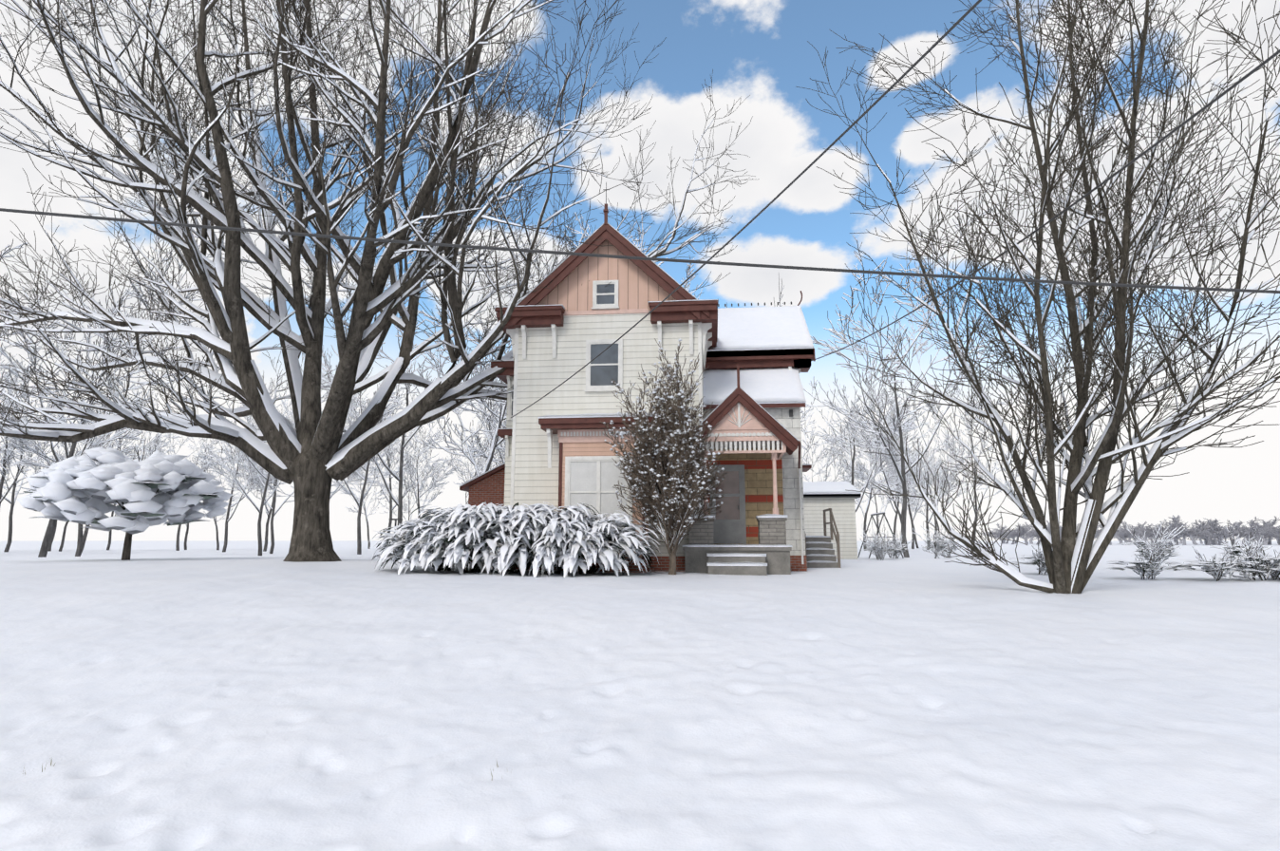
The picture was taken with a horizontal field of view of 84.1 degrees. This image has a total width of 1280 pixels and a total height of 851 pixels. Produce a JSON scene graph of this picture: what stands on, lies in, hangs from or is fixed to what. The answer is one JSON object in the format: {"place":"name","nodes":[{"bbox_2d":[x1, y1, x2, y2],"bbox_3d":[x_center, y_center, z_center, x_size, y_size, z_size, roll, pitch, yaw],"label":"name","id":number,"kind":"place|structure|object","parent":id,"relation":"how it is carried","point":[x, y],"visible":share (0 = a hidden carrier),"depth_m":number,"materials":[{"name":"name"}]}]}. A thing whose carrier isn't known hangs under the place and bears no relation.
{"place":"outdoors","nodes":[
{"label":"outdoors","id":0,"kind":"place"},
{"bbox_2d":[22,757,498,779],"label":"grass","id":1,"kind":"structure","parent":0,"point":[54,763],"depth_m":4.62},
{"bbox_2d":[0,540,1279,850],"bbox_3d":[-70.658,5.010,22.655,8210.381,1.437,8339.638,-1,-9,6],"label":"ground","id":2,"kind":"structure","parent":0,"point":[197,696],"depth_m":5.78,"materials":[{"name":"white snow"}]},
{"bbox_2d":[0,318,16,412],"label":"tree","id":3,"kind":"object","parent":2,"relation":"on","point":[9,394],"visible":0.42,"depth_m":66.94,"materials":[{"name":"grey plant"}]},
{"bbox_2d":[0,293,41,464],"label":"tree","id":4,"kind":"object","parent":2,"relation":"on","point":[2,450],"visible":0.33,"depth_m":89.74,"materials":[{"name":"grey plant"}]},
{"bbox_2d":[0,239,60,426],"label":"tree","id":5,"kind":"object","parent":2,"relation":"on","point":[4,353],"visible":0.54,"depth_m":47.52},
{"bbox_2d":[0,354,75,551],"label":"tree","id":6,"kind":"object","parent":2,"relation":"on","point":[9,536],"visible":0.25,"depth_m":105.28,"materials":[{"name":"grey plant"}]},
{"bbox_2d":[0,364,79,506],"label":"tree","id":7,"kind":"object","parent":2,"relation":"on","point":[6,459],"visible":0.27,"depth_m":81.71,"materials":[{"name":"grey plant"}]},
{"bbox_2d":[10,414,110,551],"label":"tree","id":8,"kind":"object","parent":2,"relation":"on","point":[51,540],"depth_m":113.39,"materials":[{"name":"grey plant"}]},
{"bbox_2d":[0,305,142,556],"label":"tree","id":9,"kind":"object","parent":2,"relation":"on","point":[27,448],"visible":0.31,"depth_m":57.19,"materials":[{"name":"grey plant"}]},
{"bbox_2d":[56,395,106,551],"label":"tree","id":10,"kind":"object","parent":2,"relation":"on","point":[64,532],"visible":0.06,"depth_m":111.19,"materials":[{"name":"grey plant"}]},
{"bbox_2d":[42,358,154,554],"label":"tree","id":11,"kind":"object","parent":2,"relation":"on","point":[85,532],"visible":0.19,"depth_m":71.52,"materials":[{"name":"plant"}]},
{"bbox_2d":[16,223,225,557],"bbox_3d":[-37.942,-3.458,50.531,13.388,26.071,9.979,-1,-9,6],"label":"tree","id":12,"kind":"object","parent":2,"relation":"on","point":[45,546],"visible":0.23,"depth_m":49.80,"materials":[{"name":"grey plant"}]},
{"bbox_2d":[17,441,232,560],"bbox_3d":[-23.151,3.407,32.281,8.339,5.735,7.886,-1,-9,6],"label":"pine tree","id":13,"kind":"object","parent":2,"relation":"on","point":[157,487],"visible":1,"depth_m":30.54,"materials":[{"name":"white plant"}]},
{"bbox_2d":[106,388,167,549],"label":"tree","id":14,"kind":"object","parent":2,"relation":"on","point":[112,514],"visible":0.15,"depth_m":125.79,"materials":[{"name":"plant"}]},
{"bbox_2d":[114,377,181,506],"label":"tree","id":15,"kind":"object","parent":2,"relation":"on","point":[149,453],"visible":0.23,"depth_m":80.19,"materials":[{"name":"grey plant"}]},
{"bbox_2d":[147,413,208,549],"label":"tree","id":16,"kind":"object","parent":2,"relation":"on","point":[185,537],"visible":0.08,"depth_m":128.51,"materials":[{"name":"grey plant"}]},
{"bbox_2d":[175,436,233,550],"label":"tree","id":17,"kind":"object","parent":2,"relation":"on","point":[179,525],"visible":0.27,"depth_m":124.90,"materials":[{"name":"plant"}]},
{"bbox_2d":[194,437,244,549],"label":"tree","id":18,"kind":"object","parent":2,"relation":"on","point":[216,530],"visible":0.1,"depth_m":125.01,"materials":[{"name":"grey plant"}]},
{"bbox_2d":[208,366,273,551],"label":"tree","id":19,"kind":"object","parent":2,"relation":"on","point":[228,518],"visible":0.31,"depth_m":104.39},
{"bbox_2d":[219,372,294,551],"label":"tree","id":20,"kind":"object","parent":2,"relation":"on","point":[268,512],"visible":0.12,"depth_m":108.28,"materials":[{"name":"plant"}]},
{"bbox_2d":[192,365,332,555],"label":"tree","id":21,"kind":"object","parent":2,"relation":"on","point":[254,467],"visible":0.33,"depth_m":69.70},
{"bbox_2d":[210,377,337,553],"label":"tree","id":22,"kind":"object","parent":2,"relation":"on","point":[272,508],"visible":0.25,"depth_m":85.80,"materials":[{"name":"plant"}]},
{"bbox_2d":[224,344,411,496],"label":"tree","id":23,"kind":"object","parent":2,"relation":"on","point":[352,480],"visible":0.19,"depth_m":88.32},
{"bbox_2d":[281,352,383,499],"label":"tree","id":24,"kind":"object","parent":2,"relation":"on","point":[359,468],"visible":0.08,"depth_m":95.05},
{"bbox_2d":[331,460,394,548],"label":"tree","id":25,"kind":"object","parent":2,"relation":"on","point":[364,502],"visible":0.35,"depth_m":148.79,"materials":[{"name":"grey plant"}]},
{"bbox_2d":[333,355,418,554],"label":"tree","id":26,"kind":"object","parent":2,"relation":"on","point":[359,542],"visible":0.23,"depth_m":72.02,"materials":[{"name":"grey plant"}]},
{"bbox_2d":[0,0,759,562],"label":"tree","id":27,"kind":"object","parent":2,"relation":"on","point":[313,454],"visible":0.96,"depth_m":21.69,"materials":[{"name":"brown plant"}]},
{"bbox_2d":[388,518,402,559],"bbox_3d":[-8.657,4.119,25.046,0.500,1.650,0.060,-1,-9,6],"label":"yard post","id":28,"kind":"object","parent":2,"relation":"on","point":[395,519],"visible":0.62,"depth_m":25.14,"materials":[{"name":"metal"}]},
{"bbox_2d":[320,239,476,550],"bbox_3d":[-15.711,-2.041,44.638,10.206,20.796,7.191,-4,-10,22],"label":"tree","id":29,"kind":"object","parent":2,"relation":"on","point":[399,502],"visible":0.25,"depth_m":44.57,"materials":[{"name":"grey plant"}]},
{"bbox_2d":[349,394,449,545],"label":"tree","id":30,"kind":"object","parent":2,"relation":"on","point":[389,457],"visible":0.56,"depth_m":97.34,"materials":[{"name":"grey plant"}]},
{"bbox_2d":[377,438,435,521],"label":"tree","id":31,"kind":"object","parent":2,"relation":"on","point":[408,501],"visible":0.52,"depth_m":139.69,"materials":[{"name":"grey plant"}]},
{"bbox_2d":[396,391,456,518],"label":"tree","id":32,"kind":"object","parent":2,"relation":"on","point":[434,480],"visible":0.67,"depth_m":105.55,"materials":[{"name":"plant"}]},
{"bbox_2d":[414,225,529,464],"bbox_3d":[-10.614,-2.022,57.406,10.886,25.800,14.604,-6,-11,35],"label":"tree","id":33,"kind":"object","parent":2,"relation":"on","point":[489,423],"visible":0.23,"depth_m":55.79,"materials":[{"name":"grey plant"}]},
{"bbox_2d":[445,402,504,503],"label":"tree","id":34,"kind":"object","parent":2,"relation":"on","point":[481,466],"visible":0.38,"depth_m":103.64,"materials":[{"name":"grey plant"}]},
{"bbox_2d":[470,397,505,477],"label":"tree","id":35,"kind":"object","parent":2,"relation":"on","point":[497,451],"visible":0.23,"depth_m":81.75,"materials":[{"name":"grey plant"}]},
{"bbox_2d":[460,288,517,465],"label":"tree","id":36,"kind":"object","parent":2,"relation":"on","point":[489,437],"visible":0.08,"depth_m":67.94,"materials":[{"name":"grey plant"}]},
{"bbox_2d":[432,202,568,475],"bbox_3d":[-9.190,-3.938,52.659,13.996,27.538,9.968,9,-13,-44],"label":"tree","id":37,"kind":"object","parent":2,"relation":"on","point":[501,417],"visible":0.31,"depth_m":50.23,"materials":[{"name":"grey plant"}]},
{"bbox_2d":[367,501,658,577],"bbox_3d":[-3.192,2.910,18.151,7.520,1.960,4.337,-1,-9,6],"label":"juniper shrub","id":38,"kind":"object","parent":2,"relation":"on","point":[547,537],"visible":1,"depth_m":16.85,"materials":[{"name":"grey plant"}]},
{"bbox_2d":[565,211,702,296],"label":"tree","id":39,"kind":"object","parent":2,"relation":"on","point":[687,270],"visible":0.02,"depth_m":66.81,"materials":[{"name":"grey plant"}]},
{"bbox_2d":[459,182,840,575],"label":"house","id":40,"kind":"structure","parent":2,"relation":"on","point":[571,321],"depth_m":20.71,"materials":[{"name":"white wood"}]},
{"bbox_2d":[0,0,1279,417],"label":"power lines","id":41,"kind":"object","parent":40,"relation":"attached to","point":[965,277],"visible":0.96,"depth_m":7.34,"materials":[{"name":"metal"}]},
{"bbox_2d":[599,338,727,574],"bbox_3d":[0.656,0.833,18.233,3.208,6.105,3.083,-1,-9,6],"label":"tree","id":42,"kind":"object","parent":2,"relation":"on","point":[667,471],"visible":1,"depth_m":17.75,"materials":[{"name":"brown plant"}]},
{"bbox_2d":[680,271,784,307],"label":"tree","id":43,"kind":"object","parent":2,"relation":"on","point":[687,286],"visible":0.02,"depth_m":72.43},
{"bbox_2d":[800,393,819,460],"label":"tree","id":44,"kind":"object","parent":2,"relation":"on","point":[804,417],"visible":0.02,"depth_m":85.74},
{"bbox_2d":[801,390,871,489],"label":"tree","id":45,"kind":"object","parent":2,"relation":"on","point":[828,460],"visible":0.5,"depth_m":96.74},
{"bbox_2d":[802,481,884,559],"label":"shed","id":46,"kind":"structure","parent":2,"relation":"on","point":[837,498],"depth_m":35.78,"materials":[{"name":"white"}]},
{"bbox_2d":[809,317,919,511],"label":"tree","id":47,"kind":"object","parent":2,"relation":"on","point":[833,440],"visible":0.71,"depth_m":72.14,"materials":[{"name":"grey plant"}]},
{"bbox_2d":[822,378,926,545],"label":"tree","id":48,"kind":"object","parent":2,"relation":"on","point":[864,477],"visible":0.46,"depth_m":94.04,"materials":[{"name":"plant"}]},
{"bbox_2d":[850,423,900,540],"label":"tree","id":49,"kind":"object","parent":2,"relation":"on","point":[858,487],"visible":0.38,"depth_m":148.52,"materials":[{"name":"grey plant"}]},
{"bbox_2d":[857,512,903,558],"bbox_3d":[13.682,6.359,40.678,1.957,2.595,3.400,-1,-9,6],"label":"swing set","id":50,"kind":"object","parent":2,"relation":"on","point":[878,530],"visible":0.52,"depth_m":40.24,"materials":[{"name":"metal"}]},
{"bbox_2d":[836,383,930,550],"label":"tree","id":51,"kind":"object","parent":2,"relation":"on","point":[890,475],"visible":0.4,"depth_m":105.71,"materials":[{"name":"plant"}]},
{"bbox_2d":[865,371,922,542],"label":"tree","id":52,"kind":"object","parent":2,"relation":"on","point":[895,517],"visible":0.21,"depth_m":130.57,"materials":[{"name":"brown plant"}]},
{"bbox_2d":[802,168,1011,557],"bbox_3d":[19.022,-3.984,55.456,17.478,28.783,15.643,4,-10,-22],"label":"tree","id":53,"kind":"object","parent":2,"relation":"on","point":[898,422],"visible":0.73,"depth_m":53.96,"materials":[{"name":"grey plant"}]},
{"bbox_2d":[874,392,941,548],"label":"tree","id":54,"kind":"object","parent":2,"relation":"on","point":[912,521],"visible":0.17,"depth_m":115.44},
{"bbox_2d":[894,414,934,547],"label":"tree","id":55,"kind":"object","parent":2,"relation":"on","point":[915,540],"visible":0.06,"depth_m":142.02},
{"bbox_2d":[888,447,951,538],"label":"tree","id":56,"kind":"object","parent":2,"relation":"on","point":[914,490],"visible":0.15,"depth_m":145.47,"materials":[{"name":"grey plant"}]},
{"bbox_2d":[891,424,971,547],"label":"tree","id":57,"kind":"object","parent":2,"relation":"on","point":[930,493],"visible":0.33,"depth_m":137.81,"materials":[{"name":"grey plant"}]},
{"bbox_2d":[899,383,970,549],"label":"tree","id":58,"kind":"object","parent":2,"relation":"on","point":[927,454],"visible":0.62,"depth_m":109.34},
{"bbox_2d":[927,360,1028,553],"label":"tree","id":59,"kind":"object","parent":2,"relation":"on","point":[967,452],"visible":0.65,"depth_m":75.01,"materials":[{"name":"plant"}]},
{"bbox_2d":[976,526,1006,543],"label":"tree","id":60,"kind":"object","parent":2,"relation":"on","point":[1002,528],"visible":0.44,"depth_m":381.82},
{"bbox_2d":[988,523,1019,543],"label":"tree","id":61,"kind":"object","parent":2,"relation":"on","point":[997,524],"visible":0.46,"depth_m":381.45,"materials":[{"name":"grey plant"}]},
{"bbox_2d":[992,526,1017,543],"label":"tree","id":62,"kind":"object","parent":2,"relation":"on","point":[1009,536],"visible":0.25,"depth_m":377.75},
{"bbox_2d":[987,522,1029,544],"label":"tree","id":63,"kind":"object","parent":2,"relation":"on","point":[1012,533],"visible":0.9,"depth_m":312.85,"materials":[{"name":"grey plant"}]},
{"bbox_2d":[997,525,1028,543],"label":"tree","id":64,"kind":"object","parent":2,"relation":"on","point":[1017,536],"visible":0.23,"depth_m":382.71,"materials":[{"name":"grey plant"}]},
{"bbox_2d":[1004,523,1035,544],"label":"tree","id":65,"kind":"object","parent":2,"relation":"on","point":[1025,536],"visible":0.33,"depth_m":311.51,"materials":[{"name":"grey plant"}]},
{"bbox_2d":[1015,522,1036,544],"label":"tree","id":66,"kind":"object","parent":2,"relation":"on","point":[1030,539],"visible":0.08,"depth_m":367.69,"materials":[{"name":"grey plant"}]},
{"bbox_2d":[1024,527,1051,537],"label":"tree","id":67,"kind":"object","parent":2,"relation":"on","point":[1034,536],"visible":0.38,"depth_m":289.75,"materials":[{"name":"grey plant"}]},
{"bbox_2d":[796,0,1279,593],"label":"ash tree","id":68,"kind":"object","parent":2,"relation":"on","point":[1072,555],"visible":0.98,"depth_m":11.55,"materials":[{"name":"grey plant"}]},
{"bbox_2d":[1027,520,1061,544],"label":"tree","id":69,"kind":"object","parent":2,"relation":"on","point":[1048,523],"visible":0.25,"depth_m":292.77,"materials":[{"name":"grey plant"}]},
{"bbox_2d":[859,519,1279,581],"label":"bushes","id":70,"kind":"object","parent":2,"relation":"on","point":[1257,561],"visible":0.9,"depth_m":18.95,"materials":[{"name":"grey plant"}]},
{"bbox_2d":[1094,524,1116,545],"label":"tree","id":71,"kind":"object","parent":2,"relation":"on","point":[1110,543],"visible":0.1,"depth_m":276.95,"materials":[{"name":"grey plant"}]},
{"bbox_2d":[1097,523,1143,543],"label":"tree","id":72,"kind":"object","parent":2,"relation":"on","point":[1119,538],"visible":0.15,"depth_m":290.79,"materials":[{"name":"grey plant"}]},
{"bbox_2d":[1112,523,1141,544],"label":"tree","id":73,"kind":"object","parent":2,"relation":"on","point":[1124,525],"visible":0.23,"depth_m":320.91,"materials":[{"name":"grey plant"}]},
{"bbox_2d":[1118,521,1153,545],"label":"tree","id":74,"kind":"object","parent":2,"relation":"on","point":[1124,532],"visible":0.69,"depth_m":283.06,"materials":[{"name":"grey plant"}]},
{"bbox_2d":[1129,521,1154,544],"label":"tree","id":75,"kind":"object","parent":2,"relation":"on","point":[1153,541],"visible":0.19,"depth_m":327.13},
{"bbox_2d":[1130,524,1158,540],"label":"tree","id":76,"kind":"object","parent":2,"relation":"on","point":[1138,525],"visible":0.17,"depth_m":311.12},
{"bbox_2d":[1131,525,1165,545],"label":"tree","id":77,"kind":"object","parent":2,"relation":"on","point":[1145,536],"visible":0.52,"depth_m":277.03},
{"bbox_2d":[1156,516,1185,536],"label":"tree","id":78,"kind":"object","parent":2,"relation":"on","point":[1175,525],"visible":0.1,"depth_m":300.86,"materials":[{"name":"grey plant"}]},
{"bbox_2d":[1139,514,1203,545],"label":"tree","id":79,"kind":"object","parent":2,"relation":"on","point":[1174,517],"visible":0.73,"depth_m":261.48,"materials":[{"name":"grey plant"}]},
{"bbox_2d":[1149,518,1192,545],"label":"tree","id":80,"kind":"object","parent":2,"relation":"on","point":[1176,540],"visible":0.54,"depth_m":264.78,"materials":[{"name":"grey plant"}]},
{"bbox_2d":[1143,514,1211,545],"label":"tree","id":81,"kind":"object","parent":2,"relation":"on","point":[1170,542],"visible":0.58,"depth_m":269.41,"materials":[{"name":"grey plant"}]},
{"bbox_2d":[1171,522,1199,544],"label":"tree","id":82,"kind":"object","parent":2,"relation":"on","point":[1193,540],"visible":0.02,"depth_m":295.74,"materials":[{"name":"grey plant"}]},
{"bbox_2d":[1192,523,1214,545],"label":"tree","id":83,"kind":"object","parent":2,"relation":"on","point":[1212,542],"visible":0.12,"depth_m":273.70,"materials":[{"name":"grey plant"}]},
{"bbox_2d":[1193,517,1220,545],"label":"tree","id":84,"kind":"object","parent":2,"relation":"on","point":[1205,541],"visible":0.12,"depth_m":275.99,"materials":[{"name":"grey plant"}]},
{"bbox_2d":[1196,521,1225,545],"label":"tree","id":85,"kind":"object","parent":2,"relation":"on","point":[1208,540],"visible":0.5,"depth_m":259.93,"materials":[{"name":"grey plant"}]},
{"bbox_2d":[1185,518,1239,545],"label":"tree","id":86,"kind":"object","parent":2,"relation":"on","point":[1215,541],"visible":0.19,"depth_m":269.92,"materials":[{"name":"grey plant"}]},
{"bbox_2d":[1189,521,1242,545],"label":"tree","id":87,"kind":"object","parent":2,"relation":"on","point":[1219,533],"visible":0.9,"depth_m":251.16,"materials":[{"name":"grey plant"}]},
{"bbox_2d":[1196,519,1235,544],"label":"tree","id":88,"kind":"object","parent":2,"relation":"on","point":[1221,529],"visible":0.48,"depth_m":261.60,"materials":[{"name":"grey plant"}]},
{"bbox_2d":[1191,519,1248,543],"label":"tree","id":89,"kind":"object","parent":2,"relation":"on","point":[1195,522],"visible":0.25,"depth_m":277.34,"materials":[{"name":"grey plant"}]},
{"bbox_2d":[1224,520,1247,544],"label":"tree","id":90,"kind":"object","parent":2,"relation":"on","point":[1239,522],"visible":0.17,"depth_m":294.23,"materials":[{"name":"grey plant"}]},
{"bbox_2d":[1229,521,1246,544],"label":"tree","id":91,"kind":"object","parent":2,"relation":"on","point":[1232,541],"visible":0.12,"depth_m":296.86,"materials":[{"name":"grey plant"}]},
{"bbox_2d":[1225,520,1255,544],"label":"tree","id":92,"kind":"object","parent":2,"relation":"on","point":[1244,539],"visible":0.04,"depth_m":316.66,"materials":[{"name":"grey plant"}]},
{"bbox_2d":[1232,523,1264,544],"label":"tree","id":93,"kind":"object","parent":2,"relation":"on","point":[1243,533],"visible":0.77,"depth_m":261.49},
{"bbox_2d":[1235,516,1276,545],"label":"tree","id":94,"kind":"object","parent":2,"relation":"on","point":[1252,523],"visible":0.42,"depth_m":290.07,"materials":[{"name":"grey plant"}]},
{"bbox_2d":[1250,523,1276,545],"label":"tree","id":95,"kind":"object","parent":2,"relation":"on","point":[1262,536],"visible":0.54,"depth_m":277.68,"materials":[{"name":"grey plant"}]},
{"bbox_2d":[1248,521,1279,545],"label":"tree","id":96,"kind":"object","parent":2,"relation":"on","point":[1265,533],"visible":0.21,"depth_m":286.84,"materials":[{"name":"grey plant"}]},
{"bbox_2d":[1249,525,1279,538],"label":"tree","id":97,"kind":"object","parent":2,"relation":"on","point":[1268,533],"visible":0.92,"depth_m":261.14,"materials":[{"name":"grey plant"}]},
{"bbox_2d":[1259,519,1279,545],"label":"tree","id":98,"kind":"object","parent":2,"relation":"on","point":[1271,529],"visible":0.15,"depth_m":291.82,"materials":[{"name":"grey plant"}]},
{"bbox_2d":[1260,515,1279,544],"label":"tree","id":99,"kind":"object","parent":2,"relation":"on","point":[1272,524],"visible":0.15,"depth_m":294.36,"materials":[{"name":"grey plant"}]},
{"bbox_2d":[0,0,1279,541],"label":"sky","id":100,"kind":"structure","parent":0,"point":[761,49],"materials":[{"name":"blue"}]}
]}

